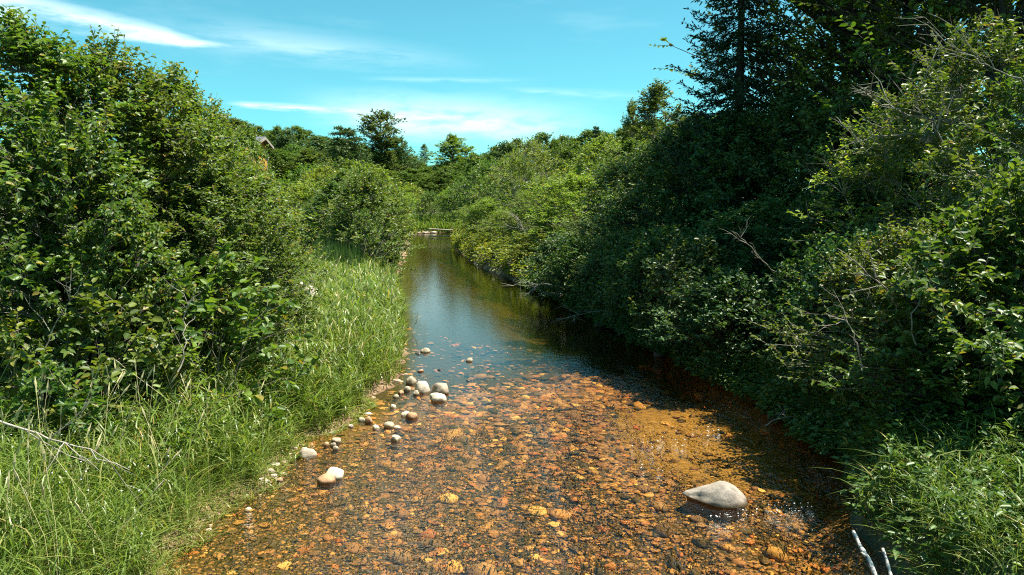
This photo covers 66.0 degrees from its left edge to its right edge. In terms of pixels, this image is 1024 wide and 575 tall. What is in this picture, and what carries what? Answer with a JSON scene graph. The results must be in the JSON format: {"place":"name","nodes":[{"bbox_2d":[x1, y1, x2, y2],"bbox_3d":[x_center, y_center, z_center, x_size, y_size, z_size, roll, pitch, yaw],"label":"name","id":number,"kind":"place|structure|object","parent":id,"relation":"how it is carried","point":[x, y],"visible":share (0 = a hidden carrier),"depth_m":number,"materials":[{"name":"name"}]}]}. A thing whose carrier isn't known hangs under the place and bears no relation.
{"place":"outdoors","nodes":[
{"label":"outdoors","id":0,"kind":"place"},
{"bbox_2d":[0,189,1023,574],"bbox_3d":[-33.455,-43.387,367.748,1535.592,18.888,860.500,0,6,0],"label":"ground","id":1,"kind":"structure","parent":0,"point":[874,543],"depth_m":7.75,"materials":[{"name":"brown soil"},{"name":"pebbles"},{"name":"sand"}]},
{"bbox_2d":[0,76,99,362],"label":"alder shrub","id":2,"kind":"object","parent":1,"relation":"on","point":[2,115],"visible":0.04,"depth_m":10.80,"materials":[{"name":"green plant"}]},
{"bbox_2d":[0,306,126,437],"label":"sapling","id":3,"kind":"object","parent":1,"relation":"on","point":[4,345],"visible":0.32,"depth_m":8.46,"materials":[{"name":"green plant"}]},
{"bbox_2d":[0,352,138,507],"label":"sapling","id":4,"kind":"object","parent":1,"relation":"on","point":[69,404],"visible":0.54,"depth_m":7.68,"materials":[{"name":"green plant"}]},
{"bbox_2d":[0,277,200,445],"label":"sapling","id":5,"kind":"object","parent":1,"relation":"on","point":[90,301],"visible":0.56,"depth_m":8.64,"materials":[{"name":"green plant"}]},
{"bbox_2d":[0,4,216,398],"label":"alder shrub","id":6,"kind":"object","parent":1,"relation":"on","point":[23,48],"visible":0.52,"depth_m":9.64,"materials":[{"name":"green plant"}]},
{"bbox_2d":[0,92,228,436],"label":"alder shrub","id":7,"kind":"object","parent":1,"relation":"on","point":[59,167],"visible":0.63,"depth_m":9.06,"materials":[{"name":"green plant"}]},
{"bbox_2d":[0,25,272,390],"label":"alder shrub","id":8,"kind":"object","parent":1,"relation":"on","point":[119,67],"visible":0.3,"depth_m":10.73,"materials":[{"name":"green plant"}]},
{"bbox_2d":[53,329,257,468],"bbox_3d":[-3.957,1.271,9.196,2.023,1.630,2.076,1,6,11],"label":"sapling","id":9,"kind":"object","parent":1,"relation":"on","point":[175,348],"visible":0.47,"depth_m":8.94,"materials":[{"name":"green plant"}]},
{"bbox_2d":[39,60,317,352],"bbox_3d":[-5.181,-0.853,11.981,4.289,5.123,4.780,-2,6,-16],"label":"alder shrub","id":10,"kind":"object","parent":1,"relation":"on","point":[197,109],"visible":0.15,"depth_m":11.65,"materials":[{"name":"green plant"}]},
{"bbox_2d":[0,245,426,574],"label":"tall grass","id":11,"kind":"structure","parent":1,"relation":"on","point":[347,389],"depth_m":8.50,"materials":[{"name":"green plant"}]},
{"bbox_2d":[0,376,144,507],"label":"dead branch","id":12,"kind":"object","parent":11,"relation":"on","point":[31,431],"visible":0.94,"depth_m":6.42,"materials":[{"name":"grey wood"}]},
{"bbox_2d":[0,246,426,574],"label":"seed heads","id":13,"kind":"object","parent":1,"relation":"on","point":[59,432],"visible":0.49,"depth_m":7.70,"materials":[{"name":"green plant"}]},
{"bbox_2d":[93,164,337,384],"bbox_3d":[-4.173,-0.009,11.422,3.510,3.536,3.149,2,6,20],"label":"alder shrub","id":14,"kind":"object","parent":1,"relation":"on","point":[236,216],"visible":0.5,"depth_m":11.13,"materials":[{"name":"green plant"}]},
{"bbox_2d":[119,239,320,421],"bbox_3d":[-3.799,0.762,10.304,2.459,2.779,2.709,-1,6,-5],"label":"sapling","id":15,"kind":"object","parent":1,"relation":"on","point":[204,307],"visible":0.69,"depth_m":10.10,"materials":[{"name":"green plant"}]},
{"bbox_2d":[145,88,312,325],"bbox_3d":[-5.121,-0.895,13.277,2.871,4.817,3.003,2,6,21],"label":"alder shrub","id":16,"kind":"object","parent":1,"relation":"on","point":[221,118],"visible":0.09,"depth_m":13.19,"materials":[{"name":"green plant"}]},
{"bbox_2d":[209,122,301,325],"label":"alder shrub","id":17,"kind":"object","parent":1,"relation":"on","point":[251,143],"visible":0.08,"depth_m":14.40,"materials":[{"name":"green plant"}]},
{"bbox_2d":[209,172,350,353],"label":"alder shrub","id":18,"kind":"object","parent":1,"relation":"on","point":[313,314],"visible":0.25,"depth_m":13.34,"materials":[{"name":"green plant"}]},
{"bbox_2d":[269,148,295,196],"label":"leafy tree","id":19,"kind":"object","parent":1,"relation":"on","point":[281,152],"visible":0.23,"depth_m":153.37,"materials":[{"name":"green plant"}]},
{"bbox_2d":[273,128,302,159],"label":"leafy tree","id":20,"kind":"object","parent":1,"relation":"on","point":[288,134],"visible":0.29,"depth_m":176.21,"materials":[{"name":"green plant"}]},
{"bbox_2d":[278,125,315,150],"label":"leafy tree","id":21,"kind":"object","parent":1,"relation":"on","point":[300,131],"visible":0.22,"depth_m":184.88,"materials":[{"name":"green plant"}]},
{"bbox_2d":[277,147,320,185],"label":"leafy tree","id":22,"kind":"object","parent":1,"relation":"on","point":[306,153],"visible":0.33,"depth_m":151.00,"materials":[{"name":"green plant"}]},
{"bbox_2d":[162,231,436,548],"bbox_3d":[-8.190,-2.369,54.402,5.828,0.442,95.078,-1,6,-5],"label":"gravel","id":23,"kind":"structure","parent":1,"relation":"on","point":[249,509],"depth_m":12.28,"materials":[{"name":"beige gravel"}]},
{"bbox_2d":[277,162,323,227],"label":"creekside shrub","id":24,"kind":"object","parent":1,"relation":"on","point":[292,177],"visible":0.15,"depth_m":62.55,"materials":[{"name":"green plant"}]},
{"bbox_2d":[264,177,349,252],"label":"creekside shrub","id":25,"kind":"object","parent":1,"relation":"on","point":[301,189],"visible":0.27,"depth_m":37.16,"materials":[{"name":"green plant"}]},
{"bbox_2d":[299,135,332,152],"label":"leafy tree","id":26,"kind":"object","parent":1,"relation":"on","point":[318,141],"visible":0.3,"depth_m":178.04,"materials":[{"name":"green plant"}]},
{"bbox_2d":[286,164,347,243],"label":"creekside shrub","id":27,"kind":"object","parent":1,"relation":"on","point":[317,173],"visible":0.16,"depth_m":47.01,"materials":[{"name":"green plant"}]},
{"bbox_2d":[307,233,366,268],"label":"reeds","id":28,"kind":"object","parent":1,"relation":"on","point":[348,255],"visible":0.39,"depth_m":27.59,"materials":[{"name":"green plant"}]},
{"bbox_2d":[314,125,375,183],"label":"leafy tree","id":29,"kind":"object","parent":1,"relation":"on","point":[340,147],"visible":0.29,"depth_m":95.89,"materials":[{"name":"green plant"}]},
{"bbox_2d":[294,178,405,262],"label":"creekside shrub","id":30,"kind":"object","parent":1,"relation":"on","point":[325,193],"visible":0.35,"depth_m":32.28,"materials":[{"name":"green plant"}]},
{"bbox_2d":[296,163,407,248],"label":"creekside shrub","id":31,"kind":"object","parent":1,"relation":"on","point":[342,173],"visible":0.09,"depth_m":41.31,"materials":[{"name":"green plant"}]},
{"bbox_2d":[297,153,406,227],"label":"creekside shrub","id":32,"kind":"object","parent":1,"relation":"on","point":[341,163],"visible":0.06,"depth_m":55.77,"materials":[{"name":"green plant"}]},
{"bbox_2d":[302,160,424,246],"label":"creekside shrub","id":33,"kind":"object","parent":1,"relation":"on","point":[385,174],"visible":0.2,"depth_m":47.76,"materials":[{"name":"green plant"}]},
{"bbox_2d":[301,164,426,277],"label":"creekside shrub","id":34,"kind":"object","parent":1,"relation":"on","point":[368,184],"visible":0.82,"depth_m":29.48,"materials":[{"name":"green plant"}]},
{"bbox_2d":[356,108,407,172],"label":"leafy tree","id":35,"kind":"object","parent":1,"relation":"on","point":[382,144],"visible":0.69,"depth_m":147.06,"materials":[{"name":"green plant"}]},
{"bbox_2d":[382,136,422,175],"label":"leafy tree","id":36,"kind":"object","parent":1,"relation":"on","point":[400,150],"visible":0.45,"depth_m":152.90,"materials":[{"name":"green plant"}]},
{"bbox_2d":[408,177,447,207],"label":"leafy tree","id":37,"kind":"object","parent":1,"relation":"on","point":[426,181],"visible":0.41,"depth_m":139.67,"materials":[{"name":"green plant"}]},
{"bbox_2d":[410,188,448,222],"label":"bush","id":38,"kind":"object","parent":1,"relation":"on","point":[433,199],"visible":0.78,"depth_m":102.84,"materials":[{"name":"green plant"}]},
{"bbox_2d":[403,211,468,232],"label":"grass","id":39,"kind":"structure","parent":1,"relation":"on","point":[437,222],"depth_m":101.16,"materials":[{"name":"green plant"}]},
{"bbox_2d":[425,169,456,206],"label":"leafy tree","id":40,"kind":"object","parent":1,"relation":"on","point":[439,176],"visible":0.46,"depth_m":141.43,"materials":[{"name":"green plant"}]},
{"bbox_2d":[420,132,476,170],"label":"leafy tree","id":41,"kind":"object","parent":1,"relation":"on","point":[451,140],"visible":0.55,"depth_m":168.32,"materials":[{"name":"green plant"}]},
{"bbox_2d":[440,178,475,218],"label":"bush","id":42,"kind":"object","parent":1,"relation":"on","point":[453,201],"visible":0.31,"depth_m":102.70,"materials":[{"name":"green plant"}]},
{"bbox_2d":[448,153,483,212],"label":"leafy tree","id":43,"kind":"object","parent":1,"relation":"on","point":[474,158],"visible":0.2,"depth_m":113.12,"materials":[{"name":"green plant"}]},
{"bbox_2d":[443,197,522,237],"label":"creekside shrub","id":44,"kind":"object","parent":1,"relation":"on","point":[482,203],"visible":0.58,"depth_m":57.17,"materials":[{"name":"green plant"}]},
{"bbox_2d":[446,154,520,227],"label":"creekside shrub","id":45,"kind":"object","parent":1,"relation":"on","point":[485,167],"visible":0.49,"depth_m":70.76,"materials":[{"name":"green plant"}]},
{"bbox_2d":[467,210,532,244],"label":"creekside shrub","id":46,"kind":"object","parent":1,"relation":"on","point":[491,222],"visible":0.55,"depth_m":48.54,"materials":[{"name":"green plant"}]},
{"bbox_2d":[464,151,545,227],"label":"creekside shrub","id":47,"kind":"object","parent":1,"relation":"on","point":[500,162],"visible":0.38,"depth_m":60.75,"materials":[{"name":"green plant"}]},
{"bbox_2d":[487,140,538,202],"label":"leafy tree","id":48,"kind":"object","parent":1,"relation":"on","point":[503,151],"visible":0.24,"depth_m":108.97,"materials":[{"name":"green plant"}]},
{"bbox_2d":[450,222,593,280],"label":"undergrowth","id":49,"kind":"object","parent":1,"relation":"on","point":[479,248],"visible":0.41,"depth_m":43.14,"materials":[{"name":"green plant"}]},
{"bbox_2d":[488,225,562,260],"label":"creekside shrub","id":50,"kind":"object","parent":1,"relation":"on","point":[520,236],"visible":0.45,"depth_m":35.60,"materials":[{"name":"green plant"}]},
{"bbox_2d":[486,132,579,234],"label":"creekside shrub","id":51,"kind":"object","parent":1,"relation":"on","point":[541,155],"visible":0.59,"depth_m":50.97,"materials":[{"name":"green plant"}]},
{"bbox_2d":[486,175,586,244],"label":"creekside shrub","id":52,"kind":"object","parent":1,"relation":"on","point":[522,202],"visible":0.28,"depth_m":42.22,"materials":[{"name":"green plant"}]},
{"bbox_2d":[518,230,588,288],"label":"shade shrub","id":53,"kind":"object","parent":1,"relation":"on","point":[547,248],"visible":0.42,"depth_m":27.67,"materials":[{"name":"green plant"}]},
{"bbox_2d":[533,137,598,227],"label":"creekside shrub","id":54,"kind":"object","parent":1,"relation":"on","point":[569,150],"visible":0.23,"depth_m":56.59,"materials":[{"name":"green plant"}]},
{"bbox_2d":[528,232,608,297],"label":"shade shrub","id":55,"kind":"object","parent":1,"relation":"on","point":[568,249],"visible":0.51,"depth_m":25.15,"materials":[{"name":"green plant"}]},
{"bbox_2d":[508,169,636,255],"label":"creekside shrub","id":56,"kind":"object","parent":1,"relation":"on","point":[572,183],"visible":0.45,"depth_m":36.04,"materials":[{"name":"green plant"}]},
{"bbox_2d":[529,213,637,267],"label":"shade shrub","id":57,"kind":"object","parent":1,"relation":"on","point":[578,230],"visible":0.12,"depth_m":28.67,"materials":[{"name":"green plant"}]},
{"bbox_2d":[550,132,635,226],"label":"creekside shrub","id":58,"kind":"object","parent":1,"relation":"on","point":[589,152],"visible":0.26,"depth_m":48.90,"materials":[{"name":"green plant"}]},
{"bbox_2d":[563,228,643,309],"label":"shade shrub","id":59,"kind":"object","parent":1,"relation":"on","point":[598,250],"visible":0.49,"depth_m":22.63,"materials":[{"name":"green plant"}]},
{"bbox_2d":[554,135,682,232],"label":"creekside shrub","id":60,"kind":"object","parent":1,"relation":"on","point":[624,150],"visible":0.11,"depth_m":42.90,"materials":[{"name":"green plant"}]},
{"bbox_2d":[563,155,673,234],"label":"creekside shrub","id":61,"kind":"object","parent":1,"relation":"on","point":[613,160],"visible":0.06,"depth_m":37.51,"materials":[{"name":"green plant"}]},
{"bbox_2d":[618,97,640,144],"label":"poplar tree","id":62,"kind":"object","parent":1,"relation":"on","point":[628,123],"visible":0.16,"depth_m":62.70,"materials":[{"name":"green plant"}]},
{"bbox_2d":[589,222,685,320],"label":"shade shrub","id":63,"kind":"object","parent":1,"relation":"on","point":[612,258],"visible":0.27,"depth_m":20.32,"materials":[{"name":"green plant"}]},
{"bbox_2d":[571,147,715,263],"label":"shade shrub","id":64,"kind":"object","parent":1,"relation":"on","point":[609,172],"visible":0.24,"depth_m":26.46,"materials":[{"name":"green plant"}]},
{"bbox_2d":[598,219,712,335],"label":"shade shrub","id":65,"kind":"object","parent":1,"relation":"on","point":[664,235],"visible":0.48,"depth_m":18.26,"materials":[{"name":"green plant"}]},
{"bbox_2d":[624,77,692,188],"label":"poplar tree","id":66,"kind":"object","parent":1,"relation":"on","point":[657,97],"visible":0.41,"depth_m":60.38,"materials":[{"name":"leaf"},{"name":"bark"}]},
{"bbox_2d":[580,111,774,269],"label":"shade shrub","id":67,"kind":"object","parent":1,"relation":"on","point":[628,202],"visible":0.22,"depth_m":23.36,"materials":[{"name":"green plant"}]},
{"bbox_2d":[595,230,771,306],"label":"shade shrub","id":68,"kind":"object","parent":1,"relation":"on","point":[642,297],"visible":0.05,"depth_m":19.25,"materials":[{"name":"green plant"}]},
{"bbox_2d":[629,229,759,353],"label":"shade shrub","id":69,"kind":"object","parent":1,"relation":"on","point":[683,274],"visible":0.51,"depth_m":16.43,"materials":[{"name":"green plant"}]},
{"bbox_2d":[631,279,791,348],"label":"shade shrub","id":70,"kind":"object","parent":1,"relation":"on","point":[726,318],"visible":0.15,"depth_m":15.23,"materials":[{"name":"green plant"}]},
{"bbox_2d":[642,264,790,367],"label":"shade shrub","id":71,"kind":"object","parent":1,"relation":"on","point":[723,277],"visible":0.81,"depth_m":14.46,"materials":[{"name":"green plant"}]},
{"bbox_2d":[622,98,822,270],"bbox_3d":[6.598,-2.453,22.061,5.868,5.607,5.638,4,7,35],"label":"shade shrub","id":72,"kind":"object","parent":1,"relation":"on","point":[733,127],"visible":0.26,"depth_m":21.07,"materials":[{"name":"green plant"}]},
{"bbox_2d":[623,0,833,248],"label":"spruce tree","id":73,"kind":"object","parent":1,"relation":"on","point":[739,62],"visible":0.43,"depth_m":21.65,"materials":[{"name":"green plant"}]},
{"bbox_2d":[665,193,833,312],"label":"shade shrub","id":74,"kind":"object","parent":1,"relation":"on","point":[766,212],"visible":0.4,"depth_m":16.99,"materials":[{"name":"green plant"}]},
{"bbox_2d":[516,263,1023,574],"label":"undergrowth","id":75,"kind":"object","parent":1,"relation":"on","point":[845,443],"visible":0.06,"depth_m":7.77,"materials":[{"name":"green plant"}]},
{"bbox_2d":[682,81,916,282],"bbox_3d":[7.454,-2.392,20.163,5.572,5.698,5.799,3,6,25],"label":"shade shrub","id":76,"kind":"object","parent":1,"relation":"on","point":[780,121],"visible":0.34,"depth_m":19.58,"materials":[{"name":"green plant"}]},
{"bbox_2d":[733,228,891,361],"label":"shade shrub","id":77,"kind":"object","parent":1,"relation":"on","point":[762,314],"visible":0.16,"depth_m":13.20,"materials":[{"name":"green plant"}]},
{"bbox_2d":[733,177,913,314],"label":"shade shrub","id":78,"kind":"object","parent":1,"relation":"on","point":[798,223],"visible":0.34,"depth_m":15.19,"materials":[{"name":"green plant"}]},
{"bbox_2d":[736,81,935,278],"bbox_3d":[7.704,-2.103,18.531,5.172,5.360,5.383,2,6,16],"label":"shade shrub","id":79,"kind":"object","parent":1,"relation":"on","point":[810,127],"visible":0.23,"depth_m":18.01,"materials":[{"name":"green plant"}]},
{"bbox_2d":[649,0,1023,222],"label":"leafy tree","id":80,"kind":"object","parent":1,"relation":"on","point":[813,56],"visible":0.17,"depth_m":20.02,"materials":[{"name":"green plant"}]},
{"bbox_2d":[756,220,929,400],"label":"shade shrub","id":81,"kind":"object","parent":1,"relation":"on","point":[818,262],"visible":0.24,"depth_m":11.73,"materials":[{"name":"green plant"}]},
{"bbox_2d":[706,0,980,221],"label":"leafy tree","id":82,"kind":"object","parent":1,"relation":"on","point":[809,63],"visible":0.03,"depth_m":25.41,"materials":[{"name":"green plant"}]},
{"bbox_2d":[767,236,925,360],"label":"broadleaf shrub","id":83,"kind":"object","parent":1,"relation":"on","point":[794,321],"visible":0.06,"depth_m":12.42,"materials":[{"name":"green plant"}]},
{"bbox_2d":[686,333,1023,574],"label":"sedge","id":84,"kind":"object","parent":1,"relation":"on","point":[950,484],"visible":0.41,"depth_m":7.28,"materials":[{"name":"green plant"}]},
{"bbox_2d":[717,0,1023,221],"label":"leafy tree","id":85,"kind":"object","parent":1,"relation":"on","point":[839,41],"visible":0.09,"depth_m":21.12,"materials":[{"name":"green plant"}]},
{"bbox_2d":[743,213,1023,394],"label":"broadleaf shrub","id":86,"kind":"object","parent":1,"relation":"on","point":[882,256],"visible":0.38,"depth_m":10.40,"materials":[{"name":"green plant"}]},
{"bbox_2d":[774,0,1023,269],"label":"leafy tree","id":87,"kind":"object","parent":1,"relation":"on","point":[1005,11],"visible":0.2,"depth_m":16.31,"materials":[{"name":"green plant"}]},
{"bbox_2d":[781,74,1019,327],"bbox_3d":[6.936,-1.392,14.088,4.235,5.012,4.955,-4,7,-35],"label":"lichen shrub","id":88,"kind":"object","parent":1,"relation":"on","point":[856,131],"visible":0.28,"depth_m":13.82,"materials":[{"name":"green plant"}]},
{"bbox_2d":[794,4,1023,324],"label":"lichen shrub","id":89,"kind":"object","parent":1,"relation":"on","point":[938,75],"visible":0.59,"depth_m":12.24,"materials":[{"name":"green plant"}]},
{"bbox_2d":[848,57,932,130],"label":"dead branch","id":90,"kind":"object","parent":89,"relation":"attached to","point":[888,102],"visible":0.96,"depth_m":12.38,"materials":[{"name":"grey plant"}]},
{"bbox_2d":[874,40,968,177],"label":"dead branch","id":91,"kind":"object","parent":89,"relation":"attached to","point":[937,125],"visible":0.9,"depth_m":11.70,"materials":[{"name":"grey wood"}]},
{"bbox_2d":[898,13,1023,83],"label":"dead branch","id":92,"kind":"object","parent":89,"relation":"attached to","point":[978,62],"visible":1,"depth_m":11.14,"materials":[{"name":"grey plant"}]},
{"bbox_2d":[811,193,1023,427],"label":"broadleaf shrub","id":93,"kind":"object","parent":1,"relation":"on","point":[928,262],"visible":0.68,"depth_m":8.70,"materials":[{"name":"green plant"}]},
{"bbox_2d":[816,307,1023,441],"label":"broadleaf shrub","id":94,"kind":"object","parent":1,"relation":"on","point":[923,374],"visible":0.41,"depth_m":8.75,"materials":[{"name":"green plant"}]},
{"bbox_2d":[831,147,1021,314],"bbox_3d":[8.086,-0.975,15.717,4.760,3.684,4.574,-4,7,-36],"label":"shade shrub","id":95,"kind":"object","parent":1,"relation":"on","point":[914,177],"visible":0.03,"depth_m":14.89,"materials":[{"name":"green plant"}]},
{"bbox_2d":[855,391,1023,574],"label":"undergrowth","id":96,"kind":"object","parent":1,"relation":"on","point":[965,532],"visible":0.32,"depth_m":7.04,"materials":[{"name":"green plant"}]},
{"bbox_2d":[890,152,1023,429],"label":"broadleaf shrub","id":97,"kind":"object","parent":1,"relation":"on","point":[1015,179],"visible":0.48,"depth_m":8.61,"materials":[{"name":"green plant"}]},
{"bbox_2d":[891,67,1023,324],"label":"lichen shrub","id":98,"kind":"object","parent":1,"relation":"on","point":[1018,113],"visible":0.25,"depth_m":11.46,"materials":[{"name":"green plant"}]},
{"bbox_2d":[896,0,1023,135],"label":"leafy tree","id":99,"kind":"object","parent":1,"relation":"on","point":[976,3],"visible":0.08,"depth_m":18.22,"materials":[{"name":"green plant"}]},
{"bbox_2d":[897,406,1023,465],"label":"sapling","id":100,"kind":"object","parent":1,"relation":"on","point":[971,419],"visible":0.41,"depth_m":8.22,"materials":[{"name":"plant"}]},
{"bbox_2d":[0,0,1023,190],"label":"sky","id":101,"kind":"structure","parent":0,"point":[484,73],"materials":[{"name":"blue"}]},
{"bbox_2d":[159,243,887,574],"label":"stream bed","id":102,"kind":"object","parent":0,"point":[505,350],"visible":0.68,"depth_m":9.76,"materials":[{"name":"stone"}]},
{"bbox_2d":[682,481,747,521],"bbox_3d":[2.263,2.375,8.697,0.497,0.502,0.652,-5,8,-41],"label":"boulder","id":103,"kind":"object","parent":102,"relation":"on","point":[727,497],"visible":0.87,"depth_m":8.51,"materials":[{"name":"stone"}]},
{"bbox_2d":[162,233,887,574],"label":"water","id":104,"kind":"structure","parent":0,"point":[444,267],"depth_m":11.27,"materials":[{"name":"liquid"}]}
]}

